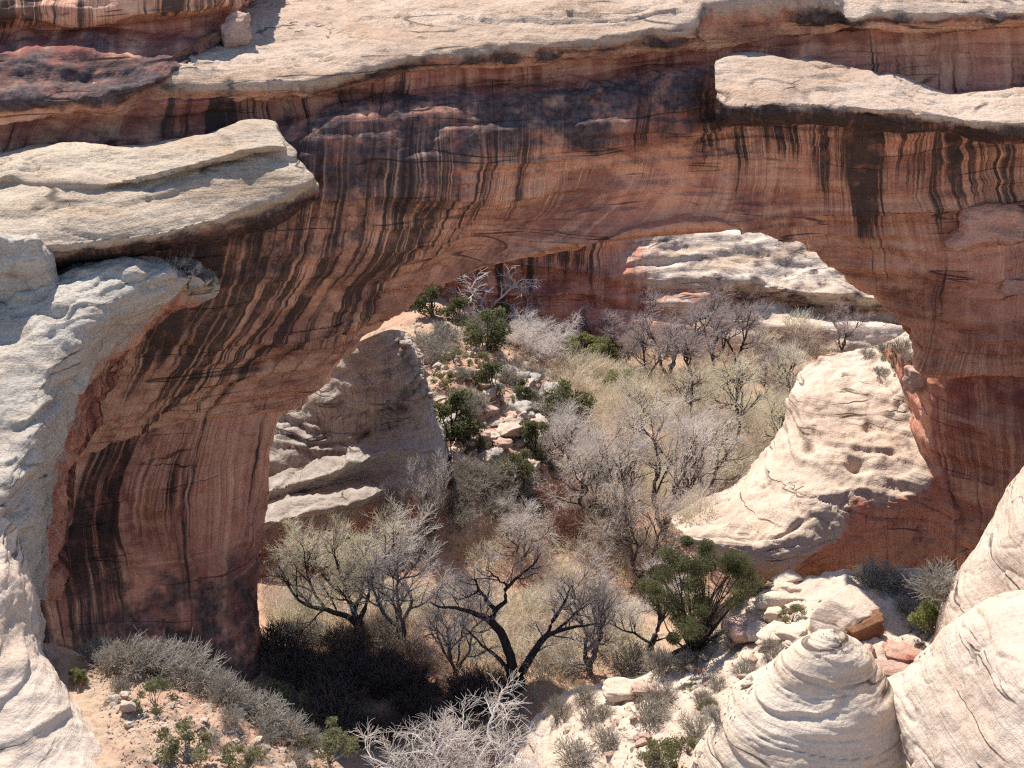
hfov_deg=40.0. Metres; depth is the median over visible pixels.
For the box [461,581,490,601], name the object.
dry brush
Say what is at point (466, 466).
sage shrub
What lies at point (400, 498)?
poplar tree
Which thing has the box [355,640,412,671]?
dark brush
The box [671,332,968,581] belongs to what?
sunlit rock
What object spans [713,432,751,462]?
willow thicket
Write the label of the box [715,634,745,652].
sage shrub
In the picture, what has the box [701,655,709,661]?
boulder
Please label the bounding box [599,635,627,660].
dry brush
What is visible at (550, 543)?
dry brush
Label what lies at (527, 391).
juniper shrub
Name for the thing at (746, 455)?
willow thicket
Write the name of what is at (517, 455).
juniper shrub
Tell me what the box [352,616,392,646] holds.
dry brush
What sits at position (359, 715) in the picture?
dark brush
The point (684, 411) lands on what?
willow thicket
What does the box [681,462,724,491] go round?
dry brush
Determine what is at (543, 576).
dry brush
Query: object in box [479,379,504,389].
boulder
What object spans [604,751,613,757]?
boulder
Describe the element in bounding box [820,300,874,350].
bare tree
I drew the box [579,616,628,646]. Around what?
dry brush
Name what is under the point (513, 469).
sage shrub
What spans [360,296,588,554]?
hillside
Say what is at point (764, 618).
boulder
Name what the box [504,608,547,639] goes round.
dry brush
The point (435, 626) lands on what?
cottonwood tree
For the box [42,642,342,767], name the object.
talus slope
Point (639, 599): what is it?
flat boulder
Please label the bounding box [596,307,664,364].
bare tree
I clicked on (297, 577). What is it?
dry brush
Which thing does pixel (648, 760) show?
olive shrub
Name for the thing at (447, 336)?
sage shrub
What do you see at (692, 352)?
bare tree
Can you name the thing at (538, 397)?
olive shrub
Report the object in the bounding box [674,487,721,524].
dry brush
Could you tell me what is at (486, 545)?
dry brush
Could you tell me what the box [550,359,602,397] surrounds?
willow thicket
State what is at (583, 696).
sage shrub
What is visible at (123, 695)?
boulder
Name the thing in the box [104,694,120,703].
boulder
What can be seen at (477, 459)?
sage shrub
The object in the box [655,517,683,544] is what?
dry brush
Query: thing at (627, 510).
cottonwood tree
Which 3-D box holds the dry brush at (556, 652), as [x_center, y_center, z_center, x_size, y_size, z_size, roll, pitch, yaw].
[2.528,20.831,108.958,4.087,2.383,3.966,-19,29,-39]
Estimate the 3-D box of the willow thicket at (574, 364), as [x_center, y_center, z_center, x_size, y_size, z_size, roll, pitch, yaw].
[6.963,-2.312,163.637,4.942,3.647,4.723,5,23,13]
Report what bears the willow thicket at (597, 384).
on the canyon floor
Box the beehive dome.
[687,628,902,767]
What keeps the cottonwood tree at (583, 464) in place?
on the canyon floor
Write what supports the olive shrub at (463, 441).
on the hillside
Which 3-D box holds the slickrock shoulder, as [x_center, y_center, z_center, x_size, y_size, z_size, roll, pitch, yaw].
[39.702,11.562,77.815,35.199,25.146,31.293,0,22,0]
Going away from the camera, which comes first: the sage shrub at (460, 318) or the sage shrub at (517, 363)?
the sage shrub at (517, 363)
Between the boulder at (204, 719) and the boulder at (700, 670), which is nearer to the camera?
the boulder at (204, 719)
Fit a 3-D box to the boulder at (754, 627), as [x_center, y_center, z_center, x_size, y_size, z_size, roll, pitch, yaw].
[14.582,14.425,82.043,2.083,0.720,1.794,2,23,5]
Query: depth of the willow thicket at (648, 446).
141.38 m
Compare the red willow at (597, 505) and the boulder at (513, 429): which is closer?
the red willow at (597, 505)
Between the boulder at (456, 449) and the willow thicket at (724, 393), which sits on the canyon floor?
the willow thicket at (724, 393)
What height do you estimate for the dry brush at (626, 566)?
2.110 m
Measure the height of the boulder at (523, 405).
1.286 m
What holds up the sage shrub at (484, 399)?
on the hillside
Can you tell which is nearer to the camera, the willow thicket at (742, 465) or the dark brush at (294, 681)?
the dark brush at (294, 681)
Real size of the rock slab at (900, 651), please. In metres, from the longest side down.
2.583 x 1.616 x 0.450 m
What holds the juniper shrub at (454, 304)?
on the hillside
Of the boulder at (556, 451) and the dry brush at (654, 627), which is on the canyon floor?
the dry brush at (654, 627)
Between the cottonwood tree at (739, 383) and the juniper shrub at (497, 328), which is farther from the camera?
the juniper shrub at (497, 328)
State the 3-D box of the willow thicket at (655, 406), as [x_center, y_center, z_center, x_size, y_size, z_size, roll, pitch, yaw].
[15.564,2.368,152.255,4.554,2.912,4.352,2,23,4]
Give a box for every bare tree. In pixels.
[572,302,625,336]
[591,548,697,657]
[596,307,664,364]
[616,314,686,382]
[618,286,732,374]
[666,304,712,382]
[679,284,770,368]
[698,283,779,363]
[747,326,820,382]
[750,351,791,395]
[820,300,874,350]
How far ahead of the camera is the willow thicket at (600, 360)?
164.84 m
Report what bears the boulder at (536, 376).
on the hillside
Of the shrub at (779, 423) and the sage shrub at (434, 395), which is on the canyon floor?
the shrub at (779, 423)
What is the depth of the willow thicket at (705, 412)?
149.00 m
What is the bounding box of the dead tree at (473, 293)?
[446,263,545,318]
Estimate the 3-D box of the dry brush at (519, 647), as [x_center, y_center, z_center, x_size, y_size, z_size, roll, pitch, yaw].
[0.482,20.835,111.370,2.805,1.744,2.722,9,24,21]
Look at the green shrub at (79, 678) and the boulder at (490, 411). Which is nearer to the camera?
the green shrub at (79, 678)
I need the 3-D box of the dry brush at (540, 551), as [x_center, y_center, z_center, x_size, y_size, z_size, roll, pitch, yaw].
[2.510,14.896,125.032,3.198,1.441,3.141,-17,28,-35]
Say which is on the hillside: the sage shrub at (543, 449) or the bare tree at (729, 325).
the sage shrub at (543, 449)
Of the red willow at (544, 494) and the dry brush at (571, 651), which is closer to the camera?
the dry brush at (571, 651)
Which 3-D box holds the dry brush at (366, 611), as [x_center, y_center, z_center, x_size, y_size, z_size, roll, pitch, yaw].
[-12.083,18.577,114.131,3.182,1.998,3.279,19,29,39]
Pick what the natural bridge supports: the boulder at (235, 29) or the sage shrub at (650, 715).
the boulder at (235, 29)
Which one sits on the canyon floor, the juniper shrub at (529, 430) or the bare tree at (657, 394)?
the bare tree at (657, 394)
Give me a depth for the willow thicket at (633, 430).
146.93 m
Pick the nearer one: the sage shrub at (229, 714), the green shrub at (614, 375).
the sage shrub at (229, 714)
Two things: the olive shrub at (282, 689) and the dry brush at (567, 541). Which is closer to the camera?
the olive shrub at (282, 689)
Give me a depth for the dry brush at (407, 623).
110.90 m
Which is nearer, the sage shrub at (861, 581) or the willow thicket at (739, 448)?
the sage shrub at (861, 581)
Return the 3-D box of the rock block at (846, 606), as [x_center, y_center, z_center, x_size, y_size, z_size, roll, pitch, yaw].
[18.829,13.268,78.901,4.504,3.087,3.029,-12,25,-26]
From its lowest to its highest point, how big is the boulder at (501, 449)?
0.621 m
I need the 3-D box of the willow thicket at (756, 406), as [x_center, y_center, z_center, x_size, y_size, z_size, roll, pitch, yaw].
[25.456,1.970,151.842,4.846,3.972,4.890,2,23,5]
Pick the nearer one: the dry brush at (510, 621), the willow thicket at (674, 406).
the dry brush at (510, 621)
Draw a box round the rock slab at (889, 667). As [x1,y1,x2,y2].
[875,658,908,675]
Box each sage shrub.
[74,633,123,664]
[83,643,128,675]
[91,626,167,676]
[109,675,132,692]
[116,633,185,679]
[134,629,212,677]
[143,640,230,692]
[185,660,240,699]
[202,670,252,709]
[202,728,224,743]
[215,704,248,728]
[225,684,269,719]
[236,689,294,731]
[236,742,272,765]
[252,722,282,744]
[254,705,309,745]
[285,722,325,751]
[286,746,314,767]
[407,326,437,350]
[420,344,447,365]
[424,338,458,356]
[427,320,452,333]
[427,322,468,346]
[430,348,449,362]
[432,391,442,398]
[440,384,482,402]
[442,492,477,518]
[443,503,478,529]
[444,486,476,508]
[446,454,485,475]
[446,459,461,483]
[447,454,484,481]
[447,462,493,490]
[449,308,477,325]
[449,475,485,500]
[453,365,476,380]
[457,452,489,471]
[458,389,483,407]
[461,391,495,407]
[461,402,482,417]
[463,318,486,330]
[468,463,500,483]
[474,472,499,491]
[475,489,520,518]
[476,442,489,450]
[476,465,504,486]
[476,482,498,498]
[481,461,511,480]
[484,501,512,520]
[486,452,534,488]
[489,484,513,498]
[493,360,524,384]
[494,475,522,494]
[501,403,519,415]
[503,483,534,502]
[505,353,529,369]
[509,463,542,492]
[513,383,544,402]
[518,492,542,511]
[521,437,556,457]
[524,364,548,378]
[524,364,552,379]
[533,380,576,402]
[541,693,576,718]
[546,459,558,470]
[548,731,602,767]
[550,372,568,381]
[570,680,600,704]
[574,703,604,727]
[587,719,625,750]
[591,701,619,718]
[601,636,658,676]
[624,691,675,729]
[625,687,647,701]
[638,679,681,707]
[639,644,680,679]
[670,645,707,672]
[670,710,710,746]
[687,687,720,710]
[702,703,722,727]
[704,673,729,692]
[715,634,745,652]
[728,654,760,679]
[742,579,771,594]
[755,633,783,661]
[846,554,912,592]
[848,562,888,588]
[857,347,878,357]
[870,366,890,375]
[872,341,893,353]
[882,569,918,596]
[886,336,911,353]
[892,593,916,614]
[893,597,940,635]
[896,580,929,606]
[897,349,912,363]
[900,555,958,602]
[915,563,956,585]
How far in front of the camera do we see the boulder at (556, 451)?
139.03 m
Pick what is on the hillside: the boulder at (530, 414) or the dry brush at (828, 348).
the boulder at (530, 414)
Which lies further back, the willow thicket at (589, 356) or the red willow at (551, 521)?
the willow thicket at (589, 356)
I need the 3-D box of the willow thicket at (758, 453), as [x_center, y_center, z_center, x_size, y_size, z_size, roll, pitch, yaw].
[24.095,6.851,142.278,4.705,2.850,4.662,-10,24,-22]
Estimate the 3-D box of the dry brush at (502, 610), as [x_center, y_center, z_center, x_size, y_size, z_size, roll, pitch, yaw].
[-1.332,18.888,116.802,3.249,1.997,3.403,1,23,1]
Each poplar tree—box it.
[380,476,411,545]
[405,448,457,549]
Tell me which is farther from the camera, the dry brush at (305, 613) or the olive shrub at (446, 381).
the olive shrub at (446, 381)
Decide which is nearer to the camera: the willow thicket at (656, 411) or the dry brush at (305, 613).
the dry brush at (305, 613)
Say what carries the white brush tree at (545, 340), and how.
on the hillside
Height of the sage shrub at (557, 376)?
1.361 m
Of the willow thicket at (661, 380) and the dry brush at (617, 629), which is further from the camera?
the willow thicket at (661, 380)
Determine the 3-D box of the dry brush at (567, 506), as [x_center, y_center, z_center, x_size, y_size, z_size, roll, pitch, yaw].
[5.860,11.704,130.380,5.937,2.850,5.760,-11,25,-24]
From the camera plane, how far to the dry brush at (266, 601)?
116.39 m
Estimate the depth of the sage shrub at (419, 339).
154.59 m
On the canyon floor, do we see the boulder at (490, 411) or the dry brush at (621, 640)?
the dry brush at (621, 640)
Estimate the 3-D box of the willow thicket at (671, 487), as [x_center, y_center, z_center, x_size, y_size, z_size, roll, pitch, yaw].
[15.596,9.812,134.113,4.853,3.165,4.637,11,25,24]
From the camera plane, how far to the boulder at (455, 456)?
132.94 m
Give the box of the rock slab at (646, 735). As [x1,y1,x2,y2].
[633,732,651,740]
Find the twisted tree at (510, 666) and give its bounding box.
[424,535,615,696]
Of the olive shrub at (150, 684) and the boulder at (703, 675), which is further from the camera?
the boulder at (703, 675)
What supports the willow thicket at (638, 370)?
on the canyon floor
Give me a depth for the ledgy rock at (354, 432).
125.91 m
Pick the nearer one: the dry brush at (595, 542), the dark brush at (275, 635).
the dark brush at (275, 635)
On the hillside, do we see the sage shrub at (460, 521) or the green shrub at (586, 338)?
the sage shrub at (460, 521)
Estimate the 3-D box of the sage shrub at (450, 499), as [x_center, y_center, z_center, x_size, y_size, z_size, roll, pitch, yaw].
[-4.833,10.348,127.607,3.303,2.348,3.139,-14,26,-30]
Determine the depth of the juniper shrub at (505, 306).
171.50 m
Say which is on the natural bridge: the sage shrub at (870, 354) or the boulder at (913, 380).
the boulder at (913, 380)
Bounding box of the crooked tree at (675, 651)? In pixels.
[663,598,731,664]
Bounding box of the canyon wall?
[419,230,905,356]
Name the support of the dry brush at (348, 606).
on the canyon floor
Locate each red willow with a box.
[526,479,566,514]
[527,503,586,545]
[528,491,564,526]
[532,471,595,515]
[542,500,604,539]
[547,509,607,550]
[552,513,597,543]
[571,491,618,522]
[574,489,612,519]
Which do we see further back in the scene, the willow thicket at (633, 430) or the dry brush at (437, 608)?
the willow thicket at (633, 430)
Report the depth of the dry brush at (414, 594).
115.83 m
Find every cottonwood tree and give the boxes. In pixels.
[256,500,412,646]
[330,491,460,639]
[408,560,510,676]
[482,489,560,565]
[528,390,603,473]
[528,532,634,686]
[538,414,637,514]
[570,393,667,556]
[588,473,695,584]
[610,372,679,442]
[611,387,742,531]
[660,358,725,414]
[666,400,755,496]
[697,344,778,440]
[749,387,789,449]
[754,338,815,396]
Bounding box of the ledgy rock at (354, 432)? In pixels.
[258,330,450,559]
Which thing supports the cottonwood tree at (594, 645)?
on the canyon floor
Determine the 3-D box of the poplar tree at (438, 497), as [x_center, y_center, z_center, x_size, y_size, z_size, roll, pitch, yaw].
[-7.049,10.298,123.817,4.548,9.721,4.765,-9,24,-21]
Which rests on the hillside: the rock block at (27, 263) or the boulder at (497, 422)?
the boulder at (497, 422)
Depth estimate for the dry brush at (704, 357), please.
165.91 m
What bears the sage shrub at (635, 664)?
on the canyon floor
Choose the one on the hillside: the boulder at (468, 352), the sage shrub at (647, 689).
the boulder at (468, 352)
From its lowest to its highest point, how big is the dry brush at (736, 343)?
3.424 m
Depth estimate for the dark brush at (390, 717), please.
99.30 m
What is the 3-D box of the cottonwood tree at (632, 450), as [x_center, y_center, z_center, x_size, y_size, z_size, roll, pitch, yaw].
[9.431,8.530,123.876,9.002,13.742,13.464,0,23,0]
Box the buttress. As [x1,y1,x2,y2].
[0,255,219,599]
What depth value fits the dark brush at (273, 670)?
106.11 m
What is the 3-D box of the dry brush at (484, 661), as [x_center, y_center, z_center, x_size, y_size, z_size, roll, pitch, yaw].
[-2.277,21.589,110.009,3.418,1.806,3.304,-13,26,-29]
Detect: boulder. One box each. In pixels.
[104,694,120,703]
[108,702,116,706]
[119,691,130,700]
[119,700,135,712]
[124,722,133,727]
[166,701,175,708]
[200,717,208,722]
[220,10,251,47]
[255,736,262,742]
[279,747,286,752]
[284,761,296,767]
[399,339,412,346]
[426,392,432,396]
[432,361,441,367]
[433,395,446,401]
[441,365,447,369]
[448,446,465,457]
[450,453,466,464]
[453,440,462,446]
[463,439,475,448]
[464,447,477,455]
[467,351,476,356]
[470,405,482,414]
[475,342,486,351]
[475,429,490,442]
[476,447,501,460]
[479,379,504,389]
[480,453,492,464]
[482,405,497,416]
[483,386,496,397]
[483,429,500,442]
[488,419,504,426]
[489,446,504,451]
[492,437,512,448]
[496,395,504,401]
[496,422,522,436]
[504,415,523,424]
[507,411,516,417]
[508,398,533,412]
[511,393,531,401]
[513,439,526,447]
[515,371,531,379]
[515,378,534,387]
[519,409,535,418]
[519,411,527,419]
[525,413,548,426]
[528,458,539,469]
[530,373,540,384]
[538,382,558,399]
[542,449,563,462]
[550,460,560,469]
[553,473,563,479]
[555,461,579,476]
[562,723,571,734]
[602,677,644,702]
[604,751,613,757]
[613,594,650,612]
[629,715,637,720]
[633,759,642,767]
[635,737,646,746]
[675,662,682,670]
[685,663,696,671]
[697,666,706,673]
[699,672,709,678]
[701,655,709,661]
[723,613,766,646]
[736,674,746,679]
[739,680,752,687]
[744,605,764,614]
[746,620,766,641]
[748,597,755,605]
[749,654,756,662]
[754,591,804,610]
[755,620,783,645]
[761,616,770,622]
[764,606,785,621]
[769,570,803,586]
[771,576,802,594]
[775,623,810,642]
[783,640,792,647]
[785,600,806,612]
[845,610,883,640]
[863,643,875,657]
[902,365,926,393]
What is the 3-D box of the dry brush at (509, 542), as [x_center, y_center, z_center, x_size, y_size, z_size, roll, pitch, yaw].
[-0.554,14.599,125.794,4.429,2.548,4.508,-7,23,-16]
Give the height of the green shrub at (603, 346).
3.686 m
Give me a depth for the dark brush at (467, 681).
105.42 m
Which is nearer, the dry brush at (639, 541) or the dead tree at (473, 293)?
the dry brush at (639, 541)
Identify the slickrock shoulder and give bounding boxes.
[928,466,1023,645]
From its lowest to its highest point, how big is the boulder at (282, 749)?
0.214 m
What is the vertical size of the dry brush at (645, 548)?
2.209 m
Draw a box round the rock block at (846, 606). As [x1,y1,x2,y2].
[808,584,881,632]
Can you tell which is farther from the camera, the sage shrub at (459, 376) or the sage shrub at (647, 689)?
the sage shrub at (459, 376)
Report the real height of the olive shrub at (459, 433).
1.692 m
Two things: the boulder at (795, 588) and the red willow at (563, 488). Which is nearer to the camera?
the boulder at (795, 588)
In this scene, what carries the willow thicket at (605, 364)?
on the canyon floor
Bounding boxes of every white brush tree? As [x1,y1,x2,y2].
[344,666,556,767]
[470,290,550,347]
[506,308,584,368]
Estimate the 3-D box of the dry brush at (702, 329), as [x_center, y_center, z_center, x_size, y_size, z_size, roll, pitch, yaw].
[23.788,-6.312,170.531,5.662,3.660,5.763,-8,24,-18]
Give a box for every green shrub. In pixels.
[67,667,89,684]
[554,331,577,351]
[556,331,597,362]
[583,336,620,363]
[601,368,645,391]
[907,594,939,635]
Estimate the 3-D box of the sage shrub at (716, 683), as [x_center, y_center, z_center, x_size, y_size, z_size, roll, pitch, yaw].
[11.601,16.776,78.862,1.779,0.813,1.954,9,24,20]
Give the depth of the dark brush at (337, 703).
101.77 m
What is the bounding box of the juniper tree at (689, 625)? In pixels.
[635,535,765,652]
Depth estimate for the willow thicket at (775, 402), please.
152.68 m
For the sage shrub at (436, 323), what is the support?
on the hillside
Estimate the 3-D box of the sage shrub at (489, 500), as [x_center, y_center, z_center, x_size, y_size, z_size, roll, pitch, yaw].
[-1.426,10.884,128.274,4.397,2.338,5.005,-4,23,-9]
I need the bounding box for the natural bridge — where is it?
[0,0,1023,685]
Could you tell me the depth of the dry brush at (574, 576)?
120.31 m
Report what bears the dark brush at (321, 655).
on the canyon floor
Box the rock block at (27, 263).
[0,233,60,302]
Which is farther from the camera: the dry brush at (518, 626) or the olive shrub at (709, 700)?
the dry brush at (518, 626)
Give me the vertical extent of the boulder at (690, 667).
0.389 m
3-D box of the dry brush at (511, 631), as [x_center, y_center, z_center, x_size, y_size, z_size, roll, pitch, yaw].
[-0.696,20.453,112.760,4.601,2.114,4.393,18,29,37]
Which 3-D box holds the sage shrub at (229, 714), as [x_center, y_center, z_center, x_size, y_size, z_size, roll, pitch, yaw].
[-12.845,15.107,64.291,1.680,0.968,1.530,-19,29,-38]
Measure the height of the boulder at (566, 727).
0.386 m
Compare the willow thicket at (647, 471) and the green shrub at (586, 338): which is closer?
the willow thicket at (647, 471)
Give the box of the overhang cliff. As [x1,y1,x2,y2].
[0,0,256,124]
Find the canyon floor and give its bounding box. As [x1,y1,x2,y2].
[237,341,842,767]
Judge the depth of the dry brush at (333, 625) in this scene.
112.40 m
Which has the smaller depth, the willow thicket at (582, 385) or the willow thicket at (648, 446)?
the willow thicket at (648, 446)
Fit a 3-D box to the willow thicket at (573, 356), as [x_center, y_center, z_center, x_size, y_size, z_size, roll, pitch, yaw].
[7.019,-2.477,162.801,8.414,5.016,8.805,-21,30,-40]
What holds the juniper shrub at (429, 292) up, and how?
on the hillside
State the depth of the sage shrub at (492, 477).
130.20 m
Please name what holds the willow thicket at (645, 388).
on the canyon floor
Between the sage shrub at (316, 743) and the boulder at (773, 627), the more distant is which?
the boulder at (773, 627)
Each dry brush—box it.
[258,581,289,607]
[260,591,289,613]
[261,602,306,629]
[265,589,329,625]
[266,585,326,621]
[268,597,324,639]
[274,578,353,630]
[275,582,314,605]
[285,563,313,583]
[286,574,335,604]
[293,604,317,624]
[293,619,331,648]
[298,610,339,637]
[309,544,355,574]
[312,616,349,643]
[323,565,364,596]
[332,578,405,623]
[337,600,379,624]
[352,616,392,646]
[355,534,388,553]
[363,575,435,615]
[363,607,400,635]
[364,607,395,628]
[367,613,393,639]
[369,607,430,654]
[382,539,431,569]
[382,596,424,620]
[383,576,423,606]
[384,605,420,630]
[396,629,438,660]
[402,526,440,550]
[403,638,440,666]
[405,540,429,559]
[406,582,447,610]
[408,549,444,572]
[419,637,460,666]
[420,596,456,623]
[423,577,468,612]
[431,574,456,590]
[437,621,476,653]
[438,662,472,688]
[440,618,496,650]
[445,627,491,660]
[450,602,498,623]
[451,642,493,665]
[455,608,497,633]
[459,535,508,565]
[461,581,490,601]
[463,560,486,579]
[463,647,506,672]
[467,591,519,624]
[469,611,510,642]
[470,606,529,652]
[472,662,505,682]
[473,575,514,603]
[475,538,494,555]
[476,619,525,656]
[478,551,512,574]
[482,652,505,675]
[483,536,531,563]
[487,597,513,619]
[491,612,534,643]
[492,534,533,559]
[495,553,542,580]
[496,627,564,674]
[498,637,530,661]
[500,588,560,621]
[501,622,588,693]
[502,596,528,616]
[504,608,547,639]
[505,584,573,631]
[511,526,551,549]
[513,578,579,614]
[517,581,549,608]
[518,583,552,612]
[519,547,563,570]
[521,618,576,653]
[521,637,570,670]
[526,525,570,555]
[526,617,577,644]
[527,543,557,558]
[528,562,565,590]
[538,589,590,625]
[539,614,564,632]
[540,557,587,587]
[540,615,587,651]
[541,495,589,517]
[545,554,578,579]
[545,563,587,597]
[546,641,573,667]
[550,533,600,559]
[552,645,583,673]
[560,490,627,531]
[560,570,588,585]
[562,534,619,568]
[567,480,619,504]
[568,516,610,542]
[573,504,634,543]
[574,607,609,634]
[578,600,641,637]
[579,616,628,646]
[580,530,615,553]
[582,581,631,603]
[583,574,631,612]
[588,612,632,641]
[589,540,628,565]
[591,491,646,514]
[591,622,647,659]
[592,610,649,652]
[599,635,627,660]
[606,553,644,582]
[611,528,664,563]
[613,524,666,559]
[616,337,641,360]
[616,605,663,641]
[618,325,662,353]
[619,474,656,498]
[621,530,667,562]
[629,476,677,508]
[638,359,686,388]
[640,456,689,493]
[642,466,686,498]
[646,321,679,343]
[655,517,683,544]
[661,489,702,519]
[665,470,722,501]
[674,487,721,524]
[675,359,724,388]
[677,479,727,511]
[679,379,706,398]
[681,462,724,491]
[687,318,727,342]
[691,344,719,366]
[694,334,730,359]
[694,464,725,486]
[715,336,762,361]
[726,349,748,363]
[731,322,781,350]
[743,330,781,362]
[744,354,780,380]
[752,355,797,375]
[754,327,784,344]
[760,369,799,390]
[776,320,823,344]
[777,307,826,340]
[785,334,834,356]
[804,331,836,355]
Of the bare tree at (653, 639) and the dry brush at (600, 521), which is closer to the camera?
the bare tree at (653, 639)
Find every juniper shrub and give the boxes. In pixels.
[412,286,451,317]
[433,388,486,442]
[444,296,470,323]
[458,306,514,351]
[471,359,505,397]
[490,447,535,483]
[492,302,520,328]
[512,377,536,399]
[516,418,553,462]
[534,378,597,423]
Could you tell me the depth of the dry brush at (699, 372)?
159.97 m
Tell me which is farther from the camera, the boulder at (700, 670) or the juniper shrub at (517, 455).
the juniper shrub at (517, 455)
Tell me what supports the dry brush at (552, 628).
on the canyon floor
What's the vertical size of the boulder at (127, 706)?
0.705 m
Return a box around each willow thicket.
[540,338,605,388]
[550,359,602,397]
[554,350,588,378]
[558,353,598,382]
[565,348,600,366]
[567,367,596,400]
[571,373,610,397]
[573,348,616,380]
[575,392,606,432]
[575,455,624,482]
[576,358,620,388]
[580,349,623,388]
[587,388,622,420]
[589,407,632,443]
[589,434,645,474]
[591,353,638,383]
[595,374,630,404]
[595,405,612,423]
[597,419,616,431]
[599,388,629,417]
[606,358,657,391]
[611,367,661,408]
[613,417,653,440]
[620,433,668,466]
[621,377,656,407]
[623,373,662,401]
[624,399,659,423]
[627,460,665,489]
[628,467,657,493]
[637,434,685,468]
[639,393,668,422]
[642,402,673,424]
[643,371,677,399]
[653,413,675,438]
[655,432,676,451]
[657,475,694,501]
[663,394,695,417]
[672,386,714,417]
[674,401,696,417]
[690,373,733,405]
[690,401,725,428]
[695,415,733,444]
[702,458,727,483]
[704,474,722,491]
[708,405,732,424]
[710,449,743,481]
[712,442,746,472]
[713,422,737,443]
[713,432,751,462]
[715,397,753,426]
[715,434,760,467]
[717,449,756,484]
[718,461,738,482]
[719,415,744,440]
[726,400,755,426]
[728,395,766,427]
[732,385,765,421]
[735,437,767,461]
[735,451,756,468]
[737,425,774,452]
[740,405,780,439]
[743,407,782,440]
[752,379,788,411]
[765,391,788,413]
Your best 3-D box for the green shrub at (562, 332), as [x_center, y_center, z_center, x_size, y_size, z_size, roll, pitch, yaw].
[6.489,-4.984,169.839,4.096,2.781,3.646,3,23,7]
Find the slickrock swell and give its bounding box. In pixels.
[887,590,1023,767]
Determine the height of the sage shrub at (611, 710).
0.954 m
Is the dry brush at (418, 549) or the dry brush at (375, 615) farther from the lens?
the dry brush at (418, 549)
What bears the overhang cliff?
on the natural bridge
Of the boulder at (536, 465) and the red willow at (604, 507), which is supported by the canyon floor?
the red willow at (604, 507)
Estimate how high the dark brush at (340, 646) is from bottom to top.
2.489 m
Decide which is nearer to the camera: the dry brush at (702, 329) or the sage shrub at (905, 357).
the sage shrub at (905, 357)
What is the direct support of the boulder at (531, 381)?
on the hillside
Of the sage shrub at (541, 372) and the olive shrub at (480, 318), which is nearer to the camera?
the sage shrub at (541, 372)
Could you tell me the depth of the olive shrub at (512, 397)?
146.55 m
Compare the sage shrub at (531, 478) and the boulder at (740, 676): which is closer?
the boulder at (740, 676)
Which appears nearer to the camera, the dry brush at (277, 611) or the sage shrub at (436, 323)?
the dry brush at (277, 611)
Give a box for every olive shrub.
[133,674,178,714]
[150,716,211,765]
[219,740,269,767]
[260,678,322,724]
[299,716,360,767]
[430,369,456,389]
[441,345,467,364]
[445,423,470,438]
[457,370,475,381]
[461,437,481,450]
[467,351,490,367]
[474,315,489,328]
[478,437,491,445]
[509,393,521,400]
[531,393,545,410]
[635,737,677,767]
[642,735,697,767]
[681,682,696,691]
[697,697,717,713]
[777,604,806,623]
[880,350,897,369]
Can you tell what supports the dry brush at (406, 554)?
on the canyon floor
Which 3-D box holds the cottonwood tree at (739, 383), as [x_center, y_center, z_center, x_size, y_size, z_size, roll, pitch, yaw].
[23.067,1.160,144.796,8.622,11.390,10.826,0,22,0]
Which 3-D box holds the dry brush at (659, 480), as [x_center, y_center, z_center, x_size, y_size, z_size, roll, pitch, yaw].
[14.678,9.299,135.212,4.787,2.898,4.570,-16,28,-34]
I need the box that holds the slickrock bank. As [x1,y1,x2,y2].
[513,567,956,767]
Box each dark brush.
[255,613,322,668]
[255,645,324,687]
[277,662,316,692]
[284,642,340,683]
[284,668,373,727]
[307,649,369,692]
[310,644,387,701]
[311,616,382,660]
[316,639,366,673]
[318,701,372,742]
[326,701,383,753]
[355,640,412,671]
[359,706,415,746]
[364,649,421,693]
[387,683,444,721]
[391,658,436,690]
[396,697,460,748]
[398,668,447,705]
[402,695,458,739]
[433,659,524,724]
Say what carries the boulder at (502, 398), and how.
on the hillside
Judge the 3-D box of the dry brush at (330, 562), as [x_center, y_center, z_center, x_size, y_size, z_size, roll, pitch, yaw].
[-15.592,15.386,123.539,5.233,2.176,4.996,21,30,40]
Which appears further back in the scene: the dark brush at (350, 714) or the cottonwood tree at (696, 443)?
the cottonwood tree at (696, 443)
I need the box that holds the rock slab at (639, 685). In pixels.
[631,681,665,696]
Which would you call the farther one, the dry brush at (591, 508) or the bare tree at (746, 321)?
the bare tree at (746, 321)
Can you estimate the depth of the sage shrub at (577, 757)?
76.88 m
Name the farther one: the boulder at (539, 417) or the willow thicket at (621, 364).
the willow thicket at (621, 364)
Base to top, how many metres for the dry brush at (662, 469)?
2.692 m
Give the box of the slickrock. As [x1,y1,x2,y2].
[0,517,102,767]
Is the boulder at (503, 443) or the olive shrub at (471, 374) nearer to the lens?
the boulder at (503, 443)
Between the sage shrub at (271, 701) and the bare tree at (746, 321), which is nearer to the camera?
the sage shrub at (271, 701)
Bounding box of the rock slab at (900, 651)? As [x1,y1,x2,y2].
[882,640,923,662]
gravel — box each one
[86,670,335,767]
[276,397,708,700]
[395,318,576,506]
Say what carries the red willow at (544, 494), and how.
on the hillside

